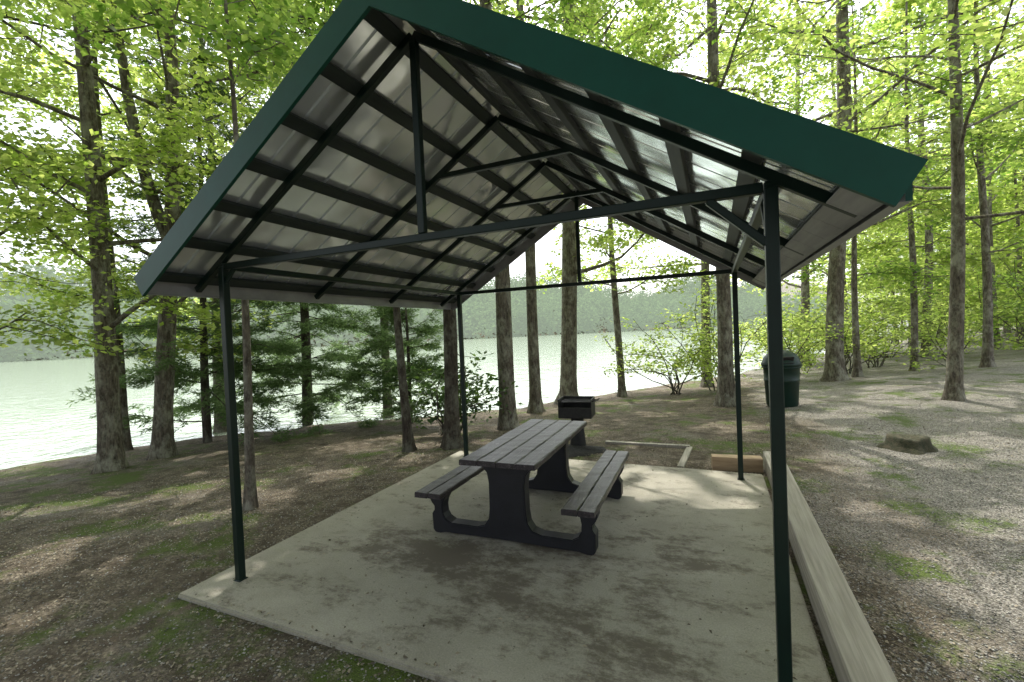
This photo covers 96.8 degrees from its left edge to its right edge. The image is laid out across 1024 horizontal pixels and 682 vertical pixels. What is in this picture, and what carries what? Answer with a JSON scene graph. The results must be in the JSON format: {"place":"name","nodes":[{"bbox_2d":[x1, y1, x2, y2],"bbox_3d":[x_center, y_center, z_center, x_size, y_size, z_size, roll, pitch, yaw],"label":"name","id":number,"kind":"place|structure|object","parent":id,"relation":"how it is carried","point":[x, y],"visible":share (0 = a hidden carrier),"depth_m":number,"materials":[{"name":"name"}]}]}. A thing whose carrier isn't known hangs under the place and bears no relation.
{"place":"outdoors","nodes":[
{"label":"outdoors","id":0,"kind":"place"},
{"bbox_2d":[0,319,908,469],"bbox_3d":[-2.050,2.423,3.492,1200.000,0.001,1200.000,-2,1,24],"label":"lake water","id":1,"kind":"structure","parent":0,"point":[41,420],"depth_m":22.02,"materials":[{"name":"grey liquid"}]},
{"bbox_2d":[178,451,831,681],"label":"concrete pavement","id":2,"kind":"structure","parent":0,"point":[646,640],"depth_m":3.21,"materials":[{"name":"grey concrete"}]},
{"bbox_2d":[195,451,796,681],"bbox_3d":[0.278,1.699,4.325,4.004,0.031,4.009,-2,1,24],"label":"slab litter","id":3,"kind":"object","parent":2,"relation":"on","point":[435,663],"visible":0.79,"depth_m":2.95,"materials":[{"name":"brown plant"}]},
{"bbox_2d":[415,419,628,554],"bbox_3d":[0.217,1.327,4.507,1.606,0.754,1.757,-2,1,23],"label":"picnic table","id":4,"kind":"object","parent":2,"relation":"on","point":[509,462],"visible":1,"depth_m":3.97,"materials":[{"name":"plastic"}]},
{"bbox_2d":[134,0,927,681],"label":"picnic shelter","id":5,"kind":"object","parent":2,"relation":"on","point":[440,154],"visible":1,"depth_m":3.01,"materials":[{"name":"green paint"}]},
{"bbox_2d":[0,283,1023,681],"bbox_3d":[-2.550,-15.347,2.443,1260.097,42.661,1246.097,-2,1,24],"label":"ground","id":6,"kind":"structure","parent":0,"point":[710,427],"depth_m":4.79,"materials":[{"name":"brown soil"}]},
{"bbox_2d":[0,0,239,358],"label":"broadleaf tree","id":7,"kind":"object","parent":6,"relation":"on","point":[67,336],"visible":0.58,"depth_m":7.41,"materials":[{"name":"green plant"}]},
{"bbox_2d":[0,0,266,450],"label":"broadleaf tree","id":8,"kind":"object","parent":6,"relation":"on","point":[127,439],"visible":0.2,"depth_m":9.32,"materials":[{"name":"green plant"}]},
{"bbox_2d":[0,0,282,432],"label":"broadleaf tree","id":9,"kind":"object","parent":6,"relation":"on","point":[216,428],"visible":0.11,"depth_m":10.86,"materials":[{"name":"green plant"}]},
{"bbox_2d":[0,0,306,473],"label":"broadleaf tree","id":10,"kind":"object","parent":6,"relation":"on","point":[110,455],"visible":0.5,"depth_m":7.98,"materials":[{"name":"green plant"}]},
{"bbox_2d":[0,0,312,460],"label":"broadleaf tree","id":11,"kind":"object","parent":6,"relation":"on","point":[162,444],"visible":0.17,"depth_m":8.71,"materials":[{"name":"green plant"}]},
{"bbox_2d":[0,0,339,510],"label":"broadleaf tree","id":12,"kind":"object","parent":6,"relation":"on","point":[251,45],"visible":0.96,"depth_m":4.68,"materials":[{"name":"green plant"}]},
{"bbox_2d":[48,1,345,445],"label":"conifer tree","id":13,"kind":"object","parent":6,"relation":"on","point":[206,400],"visible":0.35,"depth_m":10.54,"materials":[{"name":"green plant"}]},
{"bbox_2d":[128,2,433,435],"bbox_3d":[-5.688,-3.395,12.391,7.294,13.020,6.836,-2,1,24],"label":"conifer tree","id":14,"kind":"object","parent":6,"relation":"on","point":[309,409],"visible":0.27,"depth_m":12.11,"materials":[{"name":"green plant"}]},
{"bbox_2d":[159,1,471,417],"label":"broadleaf tree","id":15,"kind":"object","parent":6,"relation":"on","point":[381,320],"visible":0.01,"depth_m":10.98,"materials":[{"name":"green plant"}]},
{"bbox_2d":[159,0,486,451],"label":"broadleaf tree","id":16,"kind":"object","parent":6,"relation":"on","point":[408,443],"visible":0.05,"depth_m":7.78,"materials":[{"name":"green plant"}]},
{"bbox_2d":[319,306,468,423],"bbox_3d":[-2.862,-0.089,11.783,4.521,4.880,3.571,-1,2,43],"label":"conifer tree","id":17,"kind":"object","parent":6,"relation":"on","point":[390,374],"visible":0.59,"depth_m":11.41,"materials":[{"name":"green plant"}]},
{"bbox_2d":[208,0,601,449],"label":"broadleaf tree","id":18,"kind":"object","parent":6,"relation":"on","point":[452,438],"visible":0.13,"depth_m":7.79,"materials":[{"name":"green plant"}]},
{"bbox_2d":[0,258,860,361],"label":"distant woodland","id":19,"kind":"object","parent":6,"relation":"on","point":[479,311],"visible":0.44,"depth_m":194.40,"materials":[{"name":"green plant"}]},
{"bbox_2d":[362,343,521,435],"bbox_3d":[-1.381,1.006,9.518,2.991,1.980,3.853,-3,2,-38],"label":"shrub","id":20,"kind":"object","parent":6,"relation":"on","point":[426,394],"visible":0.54,"depth_m":9.19,"materials":[{"name":"green plant"}]},
{"bbox_2d":[259,0,684,429],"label":"broadleaf tree","id":21,"kind":"object","parent":6,"relation":"on","point":[507,420],"visible":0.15,"depth_m":9.71,"materials":[{"name":"green plant"}]},
{"bbox_2d":[466,0,687,412],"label":"broadleaf tree","id":22,"kind":"object","parent":6,"relation":"on","point":[535,404],"visible":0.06,"depth_m":12.10,"materials":[{"name":"plant"}]},
{"bbox_2d":[558,396,599,445],"bbox_3d":[1.077,1.329,7.106,0.618,0.880,0.412,-2,1,18],"label":"charcoal grill","id":23,"kind":"object","parent":6,"relation":"on","point":[577,408],"visible":0.77,"depth_m":7.02,"materials":[{"name":"black metal"}]},
{"bbox_2d":[568,444,605,457],"bbox_3d":[1.055,1.640,6.892,0.845,0.090,0.855,-3,1,-10],"label":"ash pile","id":24,"kind":"object","parent":6,"relation":"on","point":[577,450],"visible":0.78,"depth_m":6.73,"materials":[{"name":"grey"}]},
{"bbox_2d":[465,0,781,404],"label":"broadleaf tree","id":25,"kind":"object","parent":6,"relation":"on","point":[568,377],"visible":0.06,"depth_m":13.84,"materials":[{"name":"green plant"}]},
{"bbox_2d":[536,0,734,396],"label":"broadleaf tree","id":26,"kind":"object","parent":6,"relation":"on","point":[602,240],"visible":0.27,"depth_m":14.26,"materials":[{"name":"green plant"}]},
{"bbox_2d":[605,440,689,448],"bbox_3d":[2.061,1.598,6.979,1.251,0.088,0.084,-2,1,26],"label":"timber edging","id":27,"kind":"object","parent":6,"relation":"on","point":[682,446],"visible":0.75,"depth_m":6.93,"materials":[{"name":"grey wood"}]},
{"bbox_2d":[587,308,755,394],"bbox_3d":[4.858,0.350,14.581,5.272,2.834,3.818,-2,1,-3],"label":"shrub","id":28,"kind":"object","parent":6,"relation":"on","point":[675,367],"visible":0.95,"depth_m":14.50,"materials":[{"name":"green plant"}]},
{"bbox_2d":[677,446,692,467],"bbox_3d":[2.381,1.605,6.247,0.088,0.064,1.032,-2,1,28],"label":"timber edging","id":29,"kind":"object","parent":6,"relation":"on","point":[684,458],"visible":0.89,"depth_m":6.15,"materials":[{"name":"grey wood"}]},
{"bbox_2d":[583,0,839,387],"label":"broadleaf tree","id":30,"kind":"object","parent":6,"relation":"on","point":[724,55],"visible":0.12,"depth_m":16.07,"materials":[{"name":"green plant"}]},
{"bbox_2d":[633,277,800,390],"bbox_3d":[6.486,-0.183,14.302,4.318,3.634,3.261,-3,1,-10],"label":"shrub","id":31,"kind":"object","parent":6,"relation":"on","point":[705,299],"visible":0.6,"depth_m":14.22,"materials":[{"name":"green plant"}]},
{"bbox_2d":[711,454,762,472],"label":"cut timber block","id":32,"kind":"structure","parent":6,"relation":"on","point":[726,462],"depth_m":5.59,"materials":[{"name":"brown wood"}]},
{"bbox_2d":[761,350,801,407],"bbox_3d":[5.905,0.806,9.960,0.780,1.240,0.780,-2,1,12],"label":"litter bin","id":33,"kind":"object","parent":6,"relation":"on","point":[792,363],"visible":0.58,"depth_m":9.66,"materials":[{"name":"green plastic"}]},
{"bbox_2d":[544,0,1023,406],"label":"broadleaf tree","id":34,"kind":"object","parent":6,"relation":"on","point":[725,395],"visible":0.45,"depth_m":9.69,"materials":[{"name":"green plant"}]},
{"bbox_2d":[714,267,862,367],"bbox_3d":[13.776,-0.861,22.696,6.005,5.259,7.520,-3,1,-16],"label":"shrub","id":35,"kind":"object","parent":6,"relation":"on","point":[814,289],"visible":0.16,"depth_m":22.35,"materials":[{"name":"green plant"}]},
{"bbox_2d":[711,318,868,373],"bbox_3d":[11.288,0.130,18.485,4.248,2.497,5.353,-3,2,-34],"label":"shrub","id":36,"kind":"object","parent":6,"relation":"on","point":[753,355],"visible":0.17,"depth_m":18.24,"materials":[{"name":"green plant"}]},
{"bbox_2d":[732,303,854,373],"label":"shrub","id":37,"kind":"object","parent":6,"relation":"on","point":[799,324],"visible":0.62,"depth_m":14.99,"materials":[{"name":"green plant"}]},
{"bbox_2d":[602,0,1023,381],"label":"broadleaf tree","id":38,"kind":"object","parent":6,"relation":"on","point":[835,370],"visible":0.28,"depth_m":13.99,"materials":[{"name":"green plant"}]},
{"bbox_2d":[616,0,1023,400],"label":"broadleaf tree","id":39,"kind":"object","parent":6,"relation":"on","point":[954,390],"visible":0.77,"depth_m":9.19,"materials":[{"name":"green plant"}]},
{"bbox_2d":[699,0,946,366],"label":"background tree","id":40,"kind":"object","parent":6,"relation":"on","point":[805,288],"visible":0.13,"depth_m":19.88,"materials":[{"name":"green plant"}]},
{"bbox_2d":[763,451,897,681],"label":"timber edging","id":41,"kind":"object","parent":6,"relation":"on","point":[855,652],"visible":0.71,"depth_m":2.68,"materials":[{"name":"grey wood"}]},
{"bbox_2d":[790,113,944,352],"bbox_3d":[20.002,-6.448,27.942,9.569,14.983,9.692,-2,1,11],"label":"background tree","id":42,"kind":"object","parent":6,"relation":"on","point":[847,289],"visible":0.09,"depth_m":27.63,"materials":[{"name":"green plant"}]},
{"bbox_2d":[784,287,964,373],"bbox_3d":[12.344,-0.400,16.098,4.634,3.258,4.799,-2,1,24],"label":"shrub","id":43,"kind":"object","parent":6,"relation":"on","point":[865,349],"visible":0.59,"depth_m":15.43,"materials":[{"name":"green plant"}]},
{"bbox_2d":[807,287,947,367],"bbox_3d":[14.208,-0.532,18.043,5.141,3.224,5.328,-2,1,24],"label":"shrub","id":44,"kind":"object","parent":6,"relation":"on","point":[901,325],"visible":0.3,"depth_m":17.31,"materials":[{"name":"green plant"}]},
{"bbox_2d":[748,13,1013,357],"bbox_3d":[17.562,-7.803,23.959,8.990,17.963,11.243,-3,1,-18],"label":"background tree","id":45,"kind":"object","parent":6,"relation":"on","point":[919,140],"visible":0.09,"depth_m":22.51,"materials":[{"name":"green plant"}]},
{"bbox_2d":[782,0,1023,376],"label":"broadleaf tree","id":46,"kind":"object","parent":6,"relation":"on","point":[857,370],"visible":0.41,"depth_m":14.06,"materials":[{"name":"green plant"}]},
{"bbox_2d":[862,247,948,324],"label":"background tree","id":47,"kind":"object","parent":6,"relation":"on","point":[888,298],"visible":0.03,"depth_m":44.55,"materials":[{"name":"green plant"}]},
{"bbox_2d":[815,276,998,357],"bbox_3d":[17.983,-1.338,21.286,4.970,4.454,7.993,-2,1,3],"label":"shrub","id":48,"kind":"object","parent":6,"relation":"on","point":[887,304],"visible":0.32,"depth_m":21.44,"materials":[{"name":"green plant"}]},
{"bbox_2d":[876,433,937,454],"bbox_3d":[5.402,1.405,6.186,0.610,0.260,0.613,-3,1,-16],"label":"tree stump","id":49,"kind":"object","parent":6,"relation":"on","point":[915,444],"visible":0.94,"depth_m":6.05,"materials":[{"name":"brown wood"}]},
{"bbox_2d":[846,124,969,332],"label":"background tree","id":50,"kind":"object","parent":6,"relation":"on","point":[918,212],"visible":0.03,"depth_m":40.16,"materials":[{"name":"green plant"}]},
{"bbox_2d":[824,146,1000,343],"bbox_3d":[27.503,-6.994,32.387,9.618,15.060,9.742,-3,2,-37],"label":"background tree","id":51,"kind":"object","parent":6,"relation":"on","point":[892,294],"visible":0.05,"depth_m":32.35,"materials":[{"name":"green plant"}]},
{"bbox_2d":[802,0,1023,355],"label":"background tree","id":52,"kind":"object","parent":6,"relation":"on","point":[928,236],"visible":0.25,"depth_m":20.79,"materials":[{"name":"green plant"}]},
{"bbox_2d":[821,0,1023,370],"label":"broadleaf tree","id":53,"kind":"object","parent":6,"relation":"on","point":[874,245],"visible":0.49,"depth_m":14.86,"materials":[{"name":"green plant"}]},
{"bbox_2d":[829,54,1023,350],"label":"background tree","id":54,"kind":"object","parent":6,"relation":"on","point":[890,288],"visible":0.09,"depth_m":23.59,"materials":[{"name":"green plant"}]},
{"bbox_2d":[832,0,1023,367],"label":"broadleaf tree","id":55,"kind":"object","parent":6,"relation":"on","point":[987,357],"visible":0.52,"depth_m":13.91,"materials":[{"name":"green plant"}]},
{"bbox_2d":[852,0,1023,348],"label":"background tree","id":56,"kind":"object","parent":6,"relation":"on","point":[1009,83],"visible":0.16,"depth_m":21.36,"materials":[{"name":"green plant"}]},
{"bbox_2d":[861,170,1019,337],"bbox_3d":[27.479,-5.222,28.915,8.152,11.336,8.189,-3,1,-18],"label":"background tree","id":57,"kind":"object","parent":6,"relation":"on","point":[947,294],"visible":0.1,"depth_m":28.11,"materials":[{"name":"green plant"}]},
{"bbox_2d":[860,142,1021,338],"bbox_3d":[32.514,-7.914,35.052,10.815,16.180,9.429,-2,1,23],"label":"background tree","id":58,"kind":"object","parent":6,"relation":"on","point":[920,236],"visible":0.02,"depth_m":33.65,"materials":[{"name":"green plant"}]},
{"bbox_2d":[890,286,1023,360],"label":"shrub","id":59,"kind":"object","parent":6,"relation":"on","point":[968,325],"visible":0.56,"depth_m":17.23,"materials":[{"name":"green plant"}]},
{"bbox_2d":[902,191,1023,330],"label":"deep wood","id":60,"kind":"object","parent":6,"relation":"on","point":[972,302],"visible":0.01,"depth_m":47.28,"materials":[{"name":"green plant"}]},
{"bbox_2d":[921,152,1015,333],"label":"background tree","id":61,"kind":"object","parent":6,"relation":"on","point":[968,248],"visible":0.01,"depth_m":41.95,"materials":[{"name":"green plant"}]},
{"bbox_2d":[915,79,1023,341],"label":"background tree","id":62,"kind":"object","parent":6,"relation":"on","point":[1011,227],"visible":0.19,"depth_m":23.73,"materials":[{"name":"green plant"}]},
{"bbox_2d":[917,84,1021,335],"bbox_3d":[36.775,-9.629,33.882,13.346,19.065,11.176,-3,2,-39],"label":"background tree","id":63,"kind":"object","parent":6,"relation":"on","point":[1005,330],"visible":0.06,"depth_m":33.46,"materials":[{"name":"green plant"}]},
{"bbox_2d":[917,155,1023,316],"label":"background tree","id":64,"kind":"object","parent":6,"relation":"on","point":[1000,230],"visible":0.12,"depth_m":30.24,"materials":[{"name":"green plant"}]},
{"bbox_2d":[924,91,1023,337],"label":"background tree","id":65,"kind":"object","parent":6,"relation":"on","point":[997,265],"visible":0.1,"depth_m":27.04,"materials":[{"name":"green plant"}]},
{"bbox_2d":[940,258,1023,345],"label":"shrub","id":66,"kind":"object","parent":6,"relation":"on","point":[1015,304],"visible":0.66,"depth_m":16.88,"materials":[{"name":"green plant"}]},
{"bbox_2d":[966,29,1023,231],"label":"background tree","id":67,"kind":"object","parent":6,"relation":"on","point":[996,219],"visible":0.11,"depth_m":27.25,"materials":[{"name":"green plant"}]},
{"bbox_2d":[968,283,1023,349],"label":"shrub","id":68,"kind":"object","parent":6,"relation":"on","point":[1014,347],"visible":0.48,"depth_m":19.83,"materials":[{"name":"green plant"}]},
{"bbox_2d":[975,5,1023,252],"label":"background tree","id":69,"kind":"object","parent":6,"relation":"on","point":[1014,121],"visible":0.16,"depth_m":21.94,"materials":[{"name":"green plant"}]},
{"bbox_2d":[986,19,1023,169],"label":"broadleaf tree","id":70,"kind":"object","parent":6,"relation":"on","point":[1010,126],"visible":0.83,"depth_m":7.68,"materials":[{"name":"green plant"}]},
{"bbox_2d":[0,0,1023,298],"label":"sky","id":71,"kind":"structure","parent":0,"point":[543,248],"materials":[{"name":"white"}]}
]}

